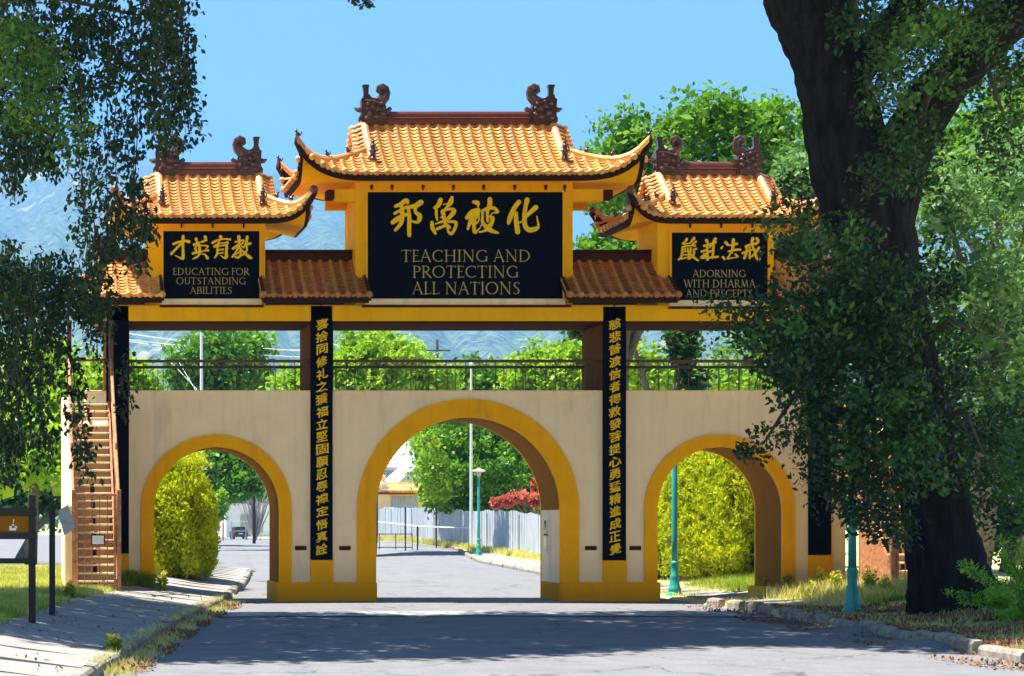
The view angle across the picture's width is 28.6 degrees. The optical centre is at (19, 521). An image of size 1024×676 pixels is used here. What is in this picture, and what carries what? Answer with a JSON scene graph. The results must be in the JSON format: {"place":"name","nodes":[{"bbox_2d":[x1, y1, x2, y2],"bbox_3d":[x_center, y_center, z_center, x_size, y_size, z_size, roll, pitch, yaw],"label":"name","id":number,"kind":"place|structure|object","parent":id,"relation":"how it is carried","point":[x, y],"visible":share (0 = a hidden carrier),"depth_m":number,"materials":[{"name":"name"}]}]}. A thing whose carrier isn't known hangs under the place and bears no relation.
{"place":"outdoors","nodes":[
{"label":"outdoors","id":0,"kind":"place"},
{"bbox_2d":[0,566,247,675],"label":"pavement","id":1,"kind":"structure","parent":0,"point":[20,641],"depth_m":33.86,"materials":[{"name":"concrete"}]},
{"bbox_2d":[0,495,36,623],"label":"notice board","id":2,"kind":"object","parent":1,"relation":"on","point":[17,523],"visible":0.92,"depth_m":31.94,"materials":[{"name":"black wood"}]},
{"bbox_2d":[49,505,74,615],"bbox_3d":[0.782,0.805,34.610,0.484,2.246,0.120,0,0,0],"label":"sign post","id":3,"kind":"object","parent":1,"relation":"on","point":[66,520],"visible":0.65,"depth_m":34.55,"materials":[{"name":"black metal"}]},
{"bbox_2d":[0,564,160,623],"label":"lawn grass","id":4,"kind":"structure","parent":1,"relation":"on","point":[89,594],"depth_m":42.90,"materials":[{"name":"green plant"}]},
{"bbox_2d":[2,586,204,675],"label":"fallen leaves","id":5,"kind":"object","parent":1,"relation":"on","point":[113,615],"visible":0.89,"depth_m":32.70,"materials":[{"name":"brown plant"}]},
{"bbox_2d":[102,633,123,649],"bbox_3d":[1.410,1.875,28.610,0.338,0.410,0.372,0,0,0],"label":"flowering weed","id":6,"kind":"object","parent":1,"relation":"on","point":[113,642],"visible":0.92,"depth_m":28.54,"materials":[{"name":"green plant"}]},
{"bbox_2d":[121,569,158,588],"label":"tall weeds","id":7,"kind":"object","parent":1,"relation":"on","point":[142,579],"visible":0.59,"depth_m":49.02,"materials":[{"name":"green plant"}]},
{"bbox_2d":[153,569,168,590],"bbox_3d":[3.632,1.511,48.590,0.425,0.599,0.422,0,0,0],"label":"flowering weed","id":8,"kind":"object","parent":1,"relation":"on","point":[162,583],"visible":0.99,"depth_m":48.56,"materials":[{"name":"green plant"}]},
{"bbox_2d":[0,535,255,570],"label":"yard","id":9,"kind":"structure","parent":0,"point":[9,548],"depth_m":119.94,"materials":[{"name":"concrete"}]},
{"bbox_2d":[200,333,202,468],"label":"utility pole","id":10,"kind":"object","parent":9,"relation":"on","point":[201,358],"visible":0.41,"depth_m":119.93,"materials":[{"name":"white paint"}]},
{"bbox_2d":[150,331,281,389],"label":"tree","id":11,"kind":"object","parent":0,"point":[239,345],"visible":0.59,"depth_m":139.10,"materials":[{"name":"green plant"}]},
{"bbox_2d":[198,450,267,506],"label":"tree","id":12,"kind":"object","parent":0,"point":[233,476],"visible":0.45,"depth_m":161.19,"materials":[{"name":"green plant"}]},
{"bbox_2d":[408,428,462,503],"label":"tree","id":13,"kind":"object","parent":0,"point":[438,476],"visible":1,"depth_m":121.95,"materials":[{"name":"green plant"}]},
{"bbox_2d":[421,349,522,435],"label":"tree","id":14,"kind":"object","parent":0,"point":[480,378],"visible":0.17,"depth_m":120.98,"materials":[{"name":"green plant"}]},
{"bbox_2d":[0,148,1022,522],"bbox_3d":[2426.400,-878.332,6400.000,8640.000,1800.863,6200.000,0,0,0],"label":"hills","id":15,"kind":"structure","parent":0,"point":[36,218],"depth_m":5861.87,"materials":[{"name":"blue"}]},
{"bbox_2d":[0,523,1023,649],"bbox_3d":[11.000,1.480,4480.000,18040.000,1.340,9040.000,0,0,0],"label":"ground","id":16,"kind":"structure","parent":0,"point":[995,569],"depth_m":58.07,"materials":[{"name":"green plant"}]},
{"bbox_2d":[0,477,60,563],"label":"tree","id":17,"kind":"object","parent":16,"relation":"on","point":[19,498],"visible":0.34,"depth_m":91.42,"materials":[{"name":"green plant"}]},
{"bbox_2d":[0,331,132,564],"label":"tree","id":18,"kind":"object","parent":16,"relation":"on","point":[34,484],"visible":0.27,"depth_m":73.84,"materials":[{"name":"green plant"}]},
{"bbox_2d":[61,579,77,597],"bbox_3d":[1.073,1.473,40.951,0.379,0.475,0.405,0,0,0],"label":"flowering weed","id":19,"kind":"object","parent":16,"relation":"on","point":[71,591],"visible":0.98,"depth_m":40.91,"materials":[{"name":"green plant"}]},
{"bbox_2d":[61,320,120,590],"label":"staircase","id":20,"kind":"structure","parent":16,"relation":"on","point":[84,559],"depth_m":47.28,"materials":[{"name":"paint"}]},
{"bbox_2d":[92,536,103,543],"bbox_3d":[1.890,0.436,45.559,0.280,0.210,0.018,0,0,0],"label":"notice","id":21,"kind":"object","parent":20,"relation":"attached to","point":[97,539],"visible":1,"depth_m":45.55,"materials":[{"name":"white paint"}]},
{"bbox_2d":[129,350,166,389],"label":"tree","id":22,"kind":"object","parent":16,"relation":"on","point":[151,382],"visible":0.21,"depth_m":94.50,"materials":[{"name":"green plant"}]},
{"bbox_2d":[107,600,247,675],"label":"fallen leaves","id":23,"kind":"object","parent":16,"relation":"on","point":[176,644],"visible":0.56,"depth_m":32.43,"materials":[{"name":"brown plant"}]},
{"bbox_2d":[0,0,375,490],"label":"oak tree","id":24,"kind":"object","parent":16,"relation":"on","point":[166,42],"visible":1,"depth_m":32.84,"materials":[{"name":"green plant"}]},
{"bbox_2d":[154,450,222,579],"bbox_3d":[4.748,-0.326,59.968,3.489,4.353,6.892,0,0,0],"label":"bush","id":25,"kind":"object","parent":16,"relation":"on","point":[186,527],"visible":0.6,"depth_m":57.31,"materials":[{"name":"plant"}]},
{"bbox_2d":[222,522,223,540],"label":"red post","id":26,"kind":"object","parent":16,"relation":"on","point":[222,531],"visible":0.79,"depth_m":207.95,"materials":[{"name":"paint"}]},
{"bbox_2d":[217,522,268,539],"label":"wire fence","id":27,"kind":"object","parent":16,"relation":"on","point":[243,535],"visible":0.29,"depth_m":213.99,"materials":[{"name":"metal"}]},
{"bbox_2d":[220,503,268,536],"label":"white building","id":28,"kind":"structure","parent":16,"relation":"on","point":[234,515],"depth_m":262.00,"materials":[{"name":"paint"}]},
{"bbox_2d":[240,514,249,536],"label":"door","id":29,"kind":"structure","parent":28,"relation":"in","point":[242,521],"depth_m":261.93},
{"bbox_2d":[252,478,255,543],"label":"utility pole","id":30,"kind":"object","parent":16,"relation":"on","point":[254,523],"visible":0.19,"depth_m":179.88,"materials":[{"name":"black wood"}]},
{"bbox_2d":[256,331,469,555],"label":"tree","id":31,"kind":"object","parent":16,"relation":"on","point":[380,345],"visible":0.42,"depth_m":111.08,"materials":[{"name":"green plant"}]},
{"bbox_2d":[379,443,414,489],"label":"building","id":32,"kind":"structure","parent":16,"relation":"on","point":[398,460],"depth_m":175.63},
{"bbox_2d":[380,463,418,489],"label":"shed","id":33,"kind":"structure","parent":16,"relation":"on","point":[397,475],"depth_m":163.44,"materials":[{"name":"white paint"}]},
{"bbox_2d":[378,474,425,508],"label":"gatehouse","id":34,"kind":"object","parent":16,"relation":"on","point":[399,494],"visible":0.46,"depth_m":149.97,"materials":[{"name":"beige paint"}]},
{"bbox_2d":[405,507,405,550],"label":"steel post","id":35,"kind":"object","parent":16,"relation":"on","point":[405,528],"visible":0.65,"depth_m":116.96,"materials":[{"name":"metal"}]},
{"bbox_2d":[377,521,468,552],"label":"pipe rail","id":36,"kind":"object","parent":16,"relation":"on","point":[429,526],"visible":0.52,"depth_m":122.60,"materials":[{"name":"white metal"}]},
{"bbox_2d":[2,477,858,532],"bbox_3d":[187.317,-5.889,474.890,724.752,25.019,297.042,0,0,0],"label":"woodland","id":37,"kind":"object","parent":16,"relation":"on","point":[47,523],"visible":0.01,"depth_m":374.91,"materials":[{"name":"green plant"}]},
{"bbox_2d":[436,503,436,547],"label":"steel post","id":38,"kind":"object","parent":16,"relation":"on","point":[436,525],"visible":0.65,"depth_m":120.96,"materials":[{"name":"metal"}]},
{"bbox_2d":[425,339,449,540],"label":"utility pole","id":39,"kind":"object","parent":16,"relation":"on","point":[437,347],"visible":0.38,"depth_m":129.94,"materials":[{"name":"brown wood"}]},
{"bbox_2d":[129,333,299,350],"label":"cable","id":40,"kind":"object","parent":39,"relation":"attached to","point":[188,341],"visible":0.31,"depth_m":145.59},
{"bbox_2d":[129,341,435,358],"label":"cable","id":41,"kind":"object","parent":39,"relation":"attached to","point":[250,354],"visible":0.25,"depth_m":140.65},
{"bbox_2d":[68,83,845,601],"bbox_3d":[11.800,-4.655,50.900,20.980,14.310,3.670,0,0,0],"label":"gateway","id":42,"kind":"object","parent":16,"relation":"on","point":[552,439],"visible":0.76,"depth_m":50.00,"materials":[{"name":"beige paint"}]},
{"bbox_2d":[106,303,128,553],"bbox_3d":[2.585,-2.470,49.922,0.599,6.617,0.047,0,0,0],"label":"hanging board","id":43,"kind":"object","parent":42,"relation":"attached to","point":[121,337],"visible":0.55,"depth_m":49.90,"materials":[{"name":"black paint"}]},
{"bbox_2d":[160,229,263,306],"bbox_3d":[5.063,-6.690,49.904,2.736,2.066,0.148,0,0,0],"label":"sign board","id":44,"kind":"object","parent":42,"relation":"attached to","point":[211,267],"visible":0.99,"depth_m":49.93,"materials":[{"name":"black paint"}]},
{"bbox_2d":[310,303,332,559],"bbox_3d":[7.969,-2.385,49.910,0.589,6.787,0.071,0,0,0],"label":"hanging board","id":45,"kind":"object","parent":42,"relation":"attached to","point":[321,439],"visible":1,"depth_m":49.90,"materials":[{"name":"black paint"}]},
{"bbox_2d":[362,190,570,306],"bbox_3d":[11.784,-7.204,49.904,5.512,3.095,0.148,0,0,0],"label":"sign board","id":46,"kind":"object","parent":42,"relation":"attached to","point":[465,248],"visible":1,"depth_m":49.93,"materials":[{"name":"black paint"}]},
{"bbox_2d":[602,304,625,559],"bbox_3d":[15.699,-2.370,49.910,0.619,6.777,0.071,0,0,0],"label":"hanging board","id":47,"kind":"object","parent":42,"relation":"attached to","point":[614,439],"visible":1,"depth_m":49.90,"materials":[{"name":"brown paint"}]},
{"bbox_2d":[668,231,769,308],"bbox_3d":[18.484,-6.650,49.904,2.736,2.066,0.148,0,0,0],"label":"sign board","id":48,"kind":"object","parent":42,"relation":"attached to","point":[726,261],"visible":0.9,"depth_m":49.93,"materials":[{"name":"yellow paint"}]},
{"bbox_2d":[808,311,830,554],"bbox_3d":[21.123,-2.450,49.922,0.609,6.657,0.047,0,0,0],"label":"hanging board","id":49,"kind":"object","parent":42,"relation":"attached to","point":[819,540],"visible":0.33,"depth_m":49.90,"materials":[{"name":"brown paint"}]},
{"bbox_2d":[378,506,539,554],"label":"board fence","id":50,"kind":"object","parent":16,"relation":"on","point":[512,529],"visible":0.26,"depth_m":121.02,"materials":[{"name":"wood"}]},
{"bbox_2d":[378,534,539,560],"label":"grass strip","id":51,"kind":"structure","parent":16,"relation":"on","point":[520,553],"depth_m":117.10,"materials":[{"name":"plant"}]},
{"bbox_2d":[401,422,539,520],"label":"tree","id":52,"kind":"object","parent":16,"relation":"on","point":[500,461],"visible":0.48,"depth_m":125.62,"materials":[{"name":"green plant"}]},
{"bbox_2d":[469,363,472,544],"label":"flagpole","id":53,"kind":"object","parent":16,"relation":"on","point":[471,488],"visible":0.67,"depth_m":117.93,"materials":[{"name":"white metal"}]},
{"bbox_2d":[449,545,539,574],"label":"kerb behind gate","id":54,"kind":"structure","parent":16,"relation":"on","point":[503,565],"depth_m":89.55,"materials":[{"name":"concrete"}]},
{"bbox_2d":[488,478,539,513],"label":"flowering shrub","id":55,"kind":"object","parent":16,"relation":"on","point":[508,500],"visible":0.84,"depth_m":111.84,"materials":[{"name":"red plant"}]},
{"bbox_2d":[492,332,581,389],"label":"tree","id":56,"kind":"object","parent":16,"relation":"on","point":[569,350],"visible":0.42,"depth_m":117.05,"materials":[{"name":"green plant"}]},
{"bbox_2d":[559,331,713,389],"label":"tree","id":57,"kind":"object","parent":16,"relation":"on","point":[682,345],"visible":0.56,"depth_m":79.76,"materials":[{"name":"green plant"}]},
{"bbox_2d":[573,93,706,389],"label":"tree","id":58,"kind":"object","parent":16,"relation":"on","point":[625,136],"visible":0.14,"depth_m":73.83,"materials":[{"name":"green plant"}]},
{"bbox_2d":[581,337,778,389],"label":"tree","id":59,"kind":"object","parent":16,"relation":"on","point":[727,382],"visible":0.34,"depth_m":107.51,"materials":[{"name":"green plant"}]},
{"bbox_2d":[658,450,753,578],"bbox_3d":[22.716,-0.747,64.486,4.562,5.562,17.079,0,0,0],"label":"hedge","id":60,"kind":"object","parent":16,"relation":"on","point":[715,517],"visible":0.27,"depth_m":58.03,"materials":[{"name":"green plant"}]},
{"bbox_2d":[643,79,804,238],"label":"tree","id":61,"kind":"object","parent":16,"relation":"on","point":[718,126],"visible":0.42,"depth_m":69.88,"materials":[{"name":"green plant"}]},
{"bbox_2d":[691,130,855,389],"bbox_3d":[26.187,-6.036,61.857,7.304,15.744,6.377,0,0,0],"label":"tree","id":62,"kind":"object","parent":16,"relation":"on","point":[799,157],"visible":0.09,"depth_m":61.76,"materials":[{"name":"green plant"}]},
{"bbox_2d":[781,570,793,587],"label":"flowering weed","id":63,"kind":"object","parent":16,"relation":"on","point":[787,579],"visible":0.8,"depth_m":49.87,"materials":[{"name":"green plant"}]},
{"bbox_2d":[806,578,818,593],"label":"flowering weed","id":64,"kind":"object","parent":16,"relation":"on","point":[810,584],"visible":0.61,"depth_m":47.17,"materials":[{"name":"yellow plant"}]},
{"bbox_2d":[813,566,826,584],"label":"flowering weed","id":65,"kind":"object","parent":16,"relation":"on","point":[820,575],"visible":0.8,"depth_m":48.87,"materials":[{"name":"green plant"}]},
{"bbox_2d":[826,570,843,589],"bbox_3d":[20.505,1.487,47.508,0.438,0.609,0.419,0,0,45],"label":"flowering weed","id":66,"kind":"object","parent":16,"relation":"on","point":[834,578],"visible":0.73,"depth_m":47.47,"materials":[{"name":"yellow plant"}]},
{"bbox_2d":[658,570,1023,648],"bbox_3d":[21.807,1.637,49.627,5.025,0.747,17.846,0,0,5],"label":"verge grass","id":67,"kind":"structure","parent":16,"relation":"on","point":[741,583],"depth_m":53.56,"materials":[{"name":"green plant"}]},
{"bbox_2d":[683,603,1023,671],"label":"fallen leaves","id":68,"kind":"object","parent":16,"relation":"on","point":[802,622],"visible":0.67,"depth_m":34.00,"materials":[{"name":"brown plant"}]},
{"bbox_2d":[689,0,1023,615],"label":"oak tree","id":69,"kind":"object","parent":16,"relation":"on","point":[869,173],"visible":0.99,"depth_m":36.69,"materials":[{"name":"green plant"}]},
{"bbox_2d":[819,338,906,582],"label":"staircase","id":70,"kind":"structure","parent":16,"relation":"on","point":[881,559],"depth_m":46.60,"materials":[{"name":"red paint"}]},
{"bbox_2d":[706,597,1023,662],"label":"kerb","id":71,"kind":"structure","parent":16,"relation":"on","point":[968,645],"depth_m":34.29,"materials":[{"name":"concrete"}]},
{"bbox_2d":[859,565,879,589],"bbox_3d":[20.125,1.370,44.758,0.444,0.710,0.382,0,0,37],"label":"flowering weed","id":72,"kind":"object","parent":16,"relation":"on","point":[867,577],"visible":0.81,"depth_m":44.73,"materials":[{"name":"green plant"}]},
{"bbox_2d":[750,571,1003,604],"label":"verge weeds","id":73,"kind":"object","parent":16,"relation":"on","point":[821,593],"visible":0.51,"depth_m":44.98,"materials":[{"name":"green plant"}]},
{"bbox_2d":[877,573,893,592],"bbox_3d":[19.816,1.464,43.252,0.369,0.584,0.399,0,0,0],"label":"flowering weed","id":74,"kind":"object","parent":16,"relation":"on","point":[885,580],"visible":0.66,"depth_m":43.18,"materials":[{"name":"green plant"}]},
{"bbox_2d":[770,594,1023,648],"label":"fallen leaves","id":75,"kind":"object","parent":16,"relation":"on","point":[962,631],"visible":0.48,"depth_m":35.65,"materials":[{"name":"brown plant"}]},
{"bbox_2d":[915,118,1023,567],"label":"tree","id":76,"kind":"object","parent":16,"relation":"on","point":[992,201],"visible":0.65,"depth_m":57.71,"materials":[{"name":"green plant"}]},
{"bbox_2d":[917,49,1023,564],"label":"tree","id":77,"kind":"object","parent":16,"relation":"on","point":[959,139],"visible":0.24,"depth_m":80.25,"materials":[{"name":"green plant"}]},
{"bbox_2d":[945,534,1023,622],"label":"juniper","id":78,"kind":"object","parent":16,"relation":"on","point":[1013,606],"visible":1,"depth_m":34.02,"materials":[{"name":"green plant"}]},
{"bbox_2d":[952,354,1023,571],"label":"tree","id":79,"kind":"object","parent":16,"relation":"on","point":[1014,522],"visible":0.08,"depth_m":60.23,"materials":[{"name":"green plant"}]},
{"bbox_2d":[0,0,1023,249],"label":"sky","id":80,"kind":"structure","parent":0,"point":[272,69],"materials":[{"name":"blue"}]},
{"bbox_2d":[101,535,1023,675],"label":"road","id":81,"kind":"structure","parent":0,"point":[424,577],"depth_m":33.44,"materials":[{"name":"grey asphalt"}]},
{"bbox_2d":[68,568,251,675],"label":"kerb","id":82,"kind":"structure","parent":81,"relation":"on","point":[91,668],"depth_m":32.67,"materials":[{"name":"concrete"}]},
{"bbox_2d":[81,592,245,675],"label":"kerb weeds","id":83,"kind":"object","parent":81,"relation":"on","point":[116,669],"visible":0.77,"depth_m":32.61,"materials":[{"name":"green plant"}]},
{"bbox_2d":[214,487,231,521],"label":"tree","id":84,"kind":"object","parent":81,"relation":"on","point":[221,497],"visible":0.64,"depth_m":149.64,"materials":[{"name":"green plant"}]},
{"bbox_2d":[230,527,247,538],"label":"parked car","id":85,"kind":"object","parent":81,"relation":"on","point":[241,530],"visible":0.81,"depth_m":226.00,"materials":[{"name":"black paint"}]},
{"bbox_2d":[237,488,268,539],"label":"bare tree","id":86,"kind":"object","parent":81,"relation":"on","point":[259,518],"visible":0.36,"depth_m":189.80,"materials":[{"name":"grey plant"}]},
{"bbox_2d":[377,534,412,549],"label":"pipe gate","id":87,"kind":"structure","parent":81,"relation":"on","point":[379,547],"depth_m":117.98,"materials":[{"name":"metal"}]},
{"bbox_2d":[200,611,774,616],"bbox_3d":[10.409,2.072,42.475,12.998,0.056,1.849,0,0,0],"label":"gutter","id":88,"kind":"object","parent":81,"relation":"on","point":[509,613],"visible":0.94,"depth_m":42.57,"materials":[{"name":"concrete"}]},
{"bbox_2d":[472,553,890,613],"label":"pavement","id":89,"kind":"structure","parent":0,"point":[497,558],"depth_m":52.63,"materials":[{"name":"concrete"}]},
{"bbox_2d":[472,468,484,555],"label":"street lamp","id":90,"kind":"object","parent":89,"relation":"on","point":[478,471],"visible":0.98,"depth_m":107.03,"materials":[{"name":"teal paint"}]},
{"bbox_2d":[666,465,682,595],"bbox_3d":[18.325,-0.380,52.900,0.740,5.060,0.740,0,0,0],"label":"street lamp","id":91,"kind":"object","parent":89,"relation":"on","point":[674,585],"visible":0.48,"depth_m":52.83,"materials":[{"name":"teal paint"}]},
{"bbox_2d":[834,381,861,611],"bbox_3d":[17.831,-0.490,40.488,0.740,5.060,0.740,0,0,0],"label":"street lamp","id":92,"kind":"object","parent":89,"relation":"on","point":[852,602],"visible":0.52,"depth_m":40.41,"materials":[{"name":"teal paint"}]}
]}

